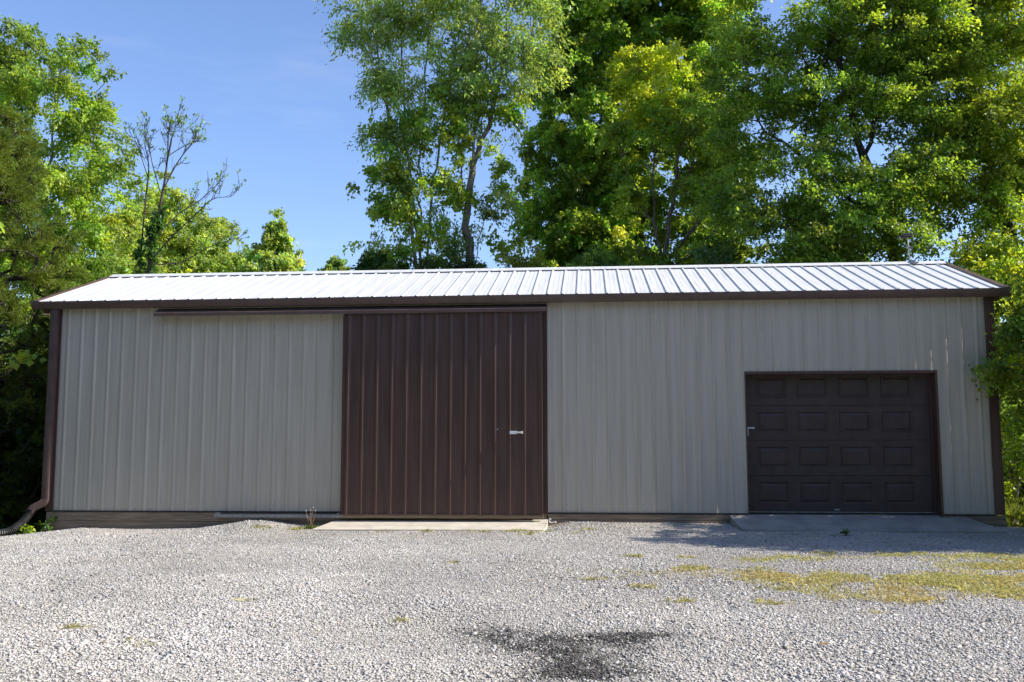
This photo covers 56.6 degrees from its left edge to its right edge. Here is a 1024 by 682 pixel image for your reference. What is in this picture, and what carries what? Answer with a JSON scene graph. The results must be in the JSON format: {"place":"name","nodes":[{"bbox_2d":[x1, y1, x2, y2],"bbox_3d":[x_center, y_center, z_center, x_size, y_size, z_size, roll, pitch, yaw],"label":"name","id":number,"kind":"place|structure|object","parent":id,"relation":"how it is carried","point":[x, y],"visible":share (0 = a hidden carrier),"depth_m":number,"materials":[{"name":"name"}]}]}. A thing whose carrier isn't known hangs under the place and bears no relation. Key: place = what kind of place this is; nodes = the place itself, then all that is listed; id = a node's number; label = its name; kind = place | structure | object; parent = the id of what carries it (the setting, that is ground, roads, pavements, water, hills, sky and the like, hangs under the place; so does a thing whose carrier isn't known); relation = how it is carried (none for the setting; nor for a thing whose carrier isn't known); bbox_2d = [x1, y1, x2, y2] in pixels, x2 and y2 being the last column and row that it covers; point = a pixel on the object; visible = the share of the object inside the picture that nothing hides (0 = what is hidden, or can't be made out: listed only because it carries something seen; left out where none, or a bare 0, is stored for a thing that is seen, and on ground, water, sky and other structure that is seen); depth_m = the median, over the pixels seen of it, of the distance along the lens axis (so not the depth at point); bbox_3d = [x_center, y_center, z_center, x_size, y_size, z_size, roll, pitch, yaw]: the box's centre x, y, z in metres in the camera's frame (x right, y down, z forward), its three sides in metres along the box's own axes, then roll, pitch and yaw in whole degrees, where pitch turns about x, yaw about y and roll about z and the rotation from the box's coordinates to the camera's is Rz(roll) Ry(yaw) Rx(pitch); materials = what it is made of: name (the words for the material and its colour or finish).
{"place":"outdoors","nodes":[
{"label":"outdoors","id":0,"kind":"place"},
{"bbox_2d":[90,520,887,592],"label":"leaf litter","id":1,"kind":"object","parent":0,"point":[509,553],"visible":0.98,"depth_m":14.09,"materials":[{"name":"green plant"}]},
{"bbox_2d":[0,479,1023,534],"bbox_3d":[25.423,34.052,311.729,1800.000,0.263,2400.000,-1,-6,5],"label":"ground","id":2,"kind":"structure","parent":0,"point":[12,522],"depth_m":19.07,"materials":[{"name":"green plant"}]},
{"bbox_2d":[0,318,16,346],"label":"shrub","id":3,"kind":"object","parent":2,"relation":"on","point":[5,329],"visible":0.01,"depth_m":20.79,"materials":[{"name":"green plant"}]},
{"bbox_2d":[0,509,33,535],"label":"drain hose","id":4,"kind":"object","parent":2,"relation":"on","point":[22,521],"visible":0.96,"depth_m":14.73,"materials":[{"name":"black plastic"}]},
{"bbox_2d":[0,359,46,497],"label":"shrub","id":5,"kind":"object","parent":2,"relation":"on","point":[22,439],"visible":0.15,"depth_m":17.25,"materials":[{"name":"green plant"}]},
{"bbox_2d":[0,312,49,472],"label":"shrub","id":6,"kind":"object","parent":2,"relation":"on","point":[22,332],"depth_m":19.00,"materials":[{"name":"green plant"}]},
{"bbox_2d":[0,343,51,520],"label":"shrub","id":7,"kind":"object","parent":2,"relation":"on","point":[8,517],"visible":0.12,"depth_m":18.19,"materials":[{"name":"green plant"}]},
{"bbox_2d":[0,15,71,295],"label":"box elder tree","id":8,"kind":"object","parent":2,"relation":"on","point":[40,73],"visible":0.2,"depth_m":29.86,"materials":[{"name":"green plant"}]},
{"bbox_2d":[0,100,93,525],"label":"cedar tree","id":9,"kind":"object","parent":2,"relation":"on","point":[22,201],"visible":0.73,"depth_m":17.18,"materials":[{"name":"green plant"}]},
{"bbox_2d":[0,210,46,377],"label":"climbing vine","id":10,"kind":"object","parent":9,"relation":"attached to","point":[22,359],"visible":1,"depth_m":15.44,"materials":[{"name":"green plant"}]},
{"bbox_2d":[0,25,142,332],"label":"box elder tree","id":11,"kind":"object","parent":2,"relation":"on","point":[77,194],"visible":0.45,"depth_m":23.64,"materials":[{"name":"green plant"}]},
{"bbox_2d":[29,195,172,296],"bbox_3d":[-14.206,-0.160,33.685,6.697,10.512,4.511,-1,-6,5],"label":"young maple tree","id":12,"kind":"object","parent":2,"relation":"on","point":[130,232],"visible":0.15,"depth_m":34.18,"materials":[{"name":"green plant"}]},
{"bbox_2d":[110,169,211,273],"bbox_3d":[-14.764,-0.787,38.101,5.905,12.667,5.375,-1,-6,5],"label":"young maple tree","id":13,"kind":"object","parent":2,"relation":"on","point":[173,200],"visible":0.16,"depth_m":37.91,"materials":[{"name":"green plant"}]},
{"bbox_2d":[122,95,249,273],"bbox_3d":[-7.108,-0.814,20.470,3.176,8.931,1.582,-1,-6,5],"label":"budding tree","id":14,"kind":"object","parent":2,"relation":"on","point":[155,228],"visible":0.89,"depth_m":20.73,"materials":[{"name":"green plant"}]},
{"bbox_2d":[160,203,259,272],"bbox_3d":[-12.178,-0.023,38.559,4.934,11.231,4.689,-1,-6,5],"label":"young maple tree","id":15,"kind":"object","parent":2,"relation":"on","point":[219,259],"visible":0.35,"depth_m":38.20,"materials":[{"name":"green plant"}]},
{"bbox_2d":[232,242,259,271],"bbox_3d":[-10.655,0.679,39.081,4.287,9.944,4.222,-5,-8,40],"label":"young maple tree","id":16,"kind":"object","parent":2,"relation":"on","point":[247,247],"depth_m":39.85,"materials":[{"name":"green plant"}]},
{"bbox_2d":[239,207,306,271],"bbox_3d":[-8.893,0.104,34.676,5.471,10.109,5.644,5,-8,-42],"label":"tulip sapling","id":17,"kind":"object","parent":2,"relation":"on","point":[274,252],"visible":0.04,"depth_m":34.60,"materials":[{"name":"green plant"}]},
{"bbox_2d":[317,255,350,270],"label":"tulip sapling","id":18,"kind":"object","parent":2,"relation":"on","point":[334,263],"visible":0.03,"depth_m":39.58,"materials":[{"name":"green plant"}]},
{"bbox_2d":[349,249,407,270],"bbox_3d":[-3.478,0.768,24.954,1.863,6.722,1.598,-1,-6,5],"label":"maple sapling","id":19,"kind":"object","parent":2,"relation":"on","point":[363,264],"visible":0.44,"depth_m":24.93,"materials":[{"name":"green plant"}]},
{"bbox_2d":[312,0,507,269],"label":"willow tree","id":20,"kind":"object","parent":2,"relation":"on","point":[395,207],"visible":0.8,"depth_m":25.06,"materials":[{"name":"green plant"}]},
{"bbox_2d":[425,0,578,268],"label":"willow tree","id":21,"kind":"object","parent":2,"relation":"on","point":[503,53],"visible":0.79,"depth_m":24.83,"materials":[{"name":"green plant"}]},
{"bbox_2d":[471,235,551,268],"bbox_3d":[0.134,0.663,23.698,2.720,6.643,1.566,2,-6,-21],"label":"shrub","id":22,"kind":"object","parent":2,"relation":"on","point":[507,260],"visible":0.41,"depth_m":23.80,"materials":[{"name":"green plant"}]},
{"bbox_2d":[27,261,1011,530],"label":"metal barn","id":23,"kind":"structure","parent":2,"relation":"on","point":[695,393],"depth_m":14.57,"materials":[{"name":"metal"}]},
{"bbox_2d":[341,311,543,518],"bbox_3d":[-1.071,1.116,14.558,3.101,3.155,0.108,-1,-6,5],"label":"sliding door","id":24,"kind":"structure","parent":23,"relation":"in","point":[442,413],"depth_m":14.55,"materials":[{"name":"metal"}]},
{"bbox_2d":[745,374,934,514],"bbox_3d":[4.932,1.520,14.355,2.773,2.168,0.095,-1,-6,5],"label":"garage door","id":25,"kind":"structure","parent":23,"relation":"in","point":[850,443],"depth_m":14.35,"materials":[{"name":"metal"}]},
{"bbox_2d":[894,233,921,262],"bbox_3d":[6.931,-1.612,16.601,0.386,0.564,0.285,-5,-8,40],"label":"antenna","id":26,"kind":"object","parent":23,"relation":"on","point":[906,235],"visible":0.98,"depth_m":16.62,"materials":[{"name":"metal"}]},
{"bbox_2d":[565,241,638,266],"bbox_3d":[2.260,0.719,22.947,3.329,6.361,2.432,-1,-6,5],"label":"shrub","id":27,"kind":"object","parent":2,"relation":"on","point":[591,258],"visible":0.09,"depth_m":22.92,"materials":[{"name":"green plant"}]},
{"bbox_2d":[497,0,769,266],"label":"tulip poplar tree","id":28,"kind":"object","parent":2,"relation":"on","point":[575,225],"visible":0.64,"depth_m":27.84,"materials":[{"name":"green plant"}]},
{"bbox_2d":[595,37,770,265],"bbox_3d":[4.299,-1.985,24.743,4.494,12.200,3.425,-1,-6,5],"label":"maple tree","id":29,"kind":"object","parent":2,"relation":"on","point":[652,112],"visible":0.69,"depth_m":24.71,"materials":[{"name":"green plant"}]},
{"bbox_2d":[691,244,757,264],"bbox_3d":[5.048,0.712,21.956,3.057,6.159,2.419,-1,-6,5],"label":"shrub","id":30,"kind":"object","parent":2,"relation":"on","point":[719,254],"visible":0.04,"depth_m":21.91,"materials":[{"name":"green plant"}]},
{"bbox_2d":[679,230,776,263],"bbox_3d":[5.735,0.491,25.315,4.724,7.299,3.404,-1,-6,5],"label":"shrub","id":31,"kind":"object","parent":2,"relation":"on","point":[759,252],"depth_m":25.01,"materials":[{"name":"green plant"}]},
{"bbox_2d":[767,229,872,261],"bbox_3d":[7.907,0.424,24.056,4.192,7.159,3.058,-1,-6,5],"label":"shrub","id":32,"kind":"object","parent":2,"relation":"on","point":[772,245],"depth_m":24.27,"materials":[{"name":"green plant"}]},
{"bbox_2d":[676,0,985,263],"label":"maple tree","id":33,"kind":"object","parent":2,"relation":"on","point":[884,202],"visible":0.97,"depth_m":21.40,"materials":[{"name":"green plant"}]},
{"bbox_2d":[860,0,1023,271],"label":"maple tree","id":34,"kind":"object","parent":2,"relation":"on","point":[989,141],"visible":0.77,"depth_m":21.43,"materials":[{"name":"green plant"}]},
{"bbox_2d":[961,245,1023,498],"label":"shrub","id":35,"kind":"object","parent":2,"relation":"on","point":[999,272],"visible":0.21,"depth_m":18.75,"materials":[{"name":"green plant"}]},
{"bbox_2d":[968,270,1023,430],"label":"tree","id":36,"kind":"object","parent":2,"relation":"on","point":[1014,337],"visible":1,"depth_m":13.58,"materials":[{"name":"green plant"}]},
{"bbox_2d":[995,322,1023,497],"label":"shrub","id":37,"kind":"object","parent":2,"relation":"on","point":[1005,477],"visible":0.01,"depth_m":19.47,"materials":[{"name":"green plant"}]},
{"bbox_2d":[1000,396,1023,501],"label":"shrub","id":38,"kind":"object","parent":2,"relation":"on","point":[1013,439],"visible":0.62,"depth_m":16.90,"materials":[{"name":"green plant"}]},
{"bbox_2d":[0,519,1023,681],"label":"gravel yard","id":39,"kind":"structure","parent":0,"point":[713,677],"depth_m":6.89,"materials":[{"name":"grey gravel"}]},
{"bbox_2d":[17,523,35,533],"bbox_3d":[-7.551,2.936,14.750,0.271,0.216,0.182,2,-6,-17],"label":"seedling","id":40,"kind":"object","parent":39,"relation":"on","point":[27,530],"visible":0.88,"depth_m":14.75,"materials":[{"name":"green plant"}]},
{"bbox_2d":[34,516,57,531],"bbox_3d":[-7.317,2.872,14.896,0.321,0.277,0.317,-1,-6,5],"label":"seedling","id":41,"kind":"object","parent":39,"relation":"on","point":[47,526],"visible":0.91,"depth_m":14.88,"materials":[{"name":"green plant"}]},
{"bbox_2d":[299,507,320,528],"bbox_3d":[-3.041,2.683,14.405,0.455,0.336,0.361,-3,-7,24],"label":"weed","id":42,"kind":"object","parent":39,"relation":"on","point":[310,526],"visible":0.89,"depth_m":14.37,"materials":[{"name":"green plant"}]},
{"bbox_2d":[312,519,547,530],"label":"concrete ramp","id":43,"kind":"structure","parent":39,"relation":"on","point":[418,525],"depth_m":14.19,"materials":[{"name":"beige concrete"}]},
{"bbox_2d":[56,524,1023,647],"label":"yard grass","id":44,"kind":"structure","parent":39,"relation":"on","point":[977,581],"depth_m":8.95,"materials":[{"name":"green plant"}]},
{"bbox_2d":[839,528,849,535],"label":"seedling","id":45,"kind":"object","parent":39,"relation":"on","point":[845,532],"visible":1,"depth_m":13.01,"materials":[{"name":"green plant"}]},
{"bbox_2d":[730,514,1007,533],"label":"concrete ramp","id":46,"kind":"structure","parent":39,"relation":"on","point":[865,523],"depth_m":13.66,"materials":[{"name":"grey concrete"}]},
{"bbox_2d":[0,0,1023,332],"label":"sky","id":47,"kind":"structure","parent":0,"point":[256,71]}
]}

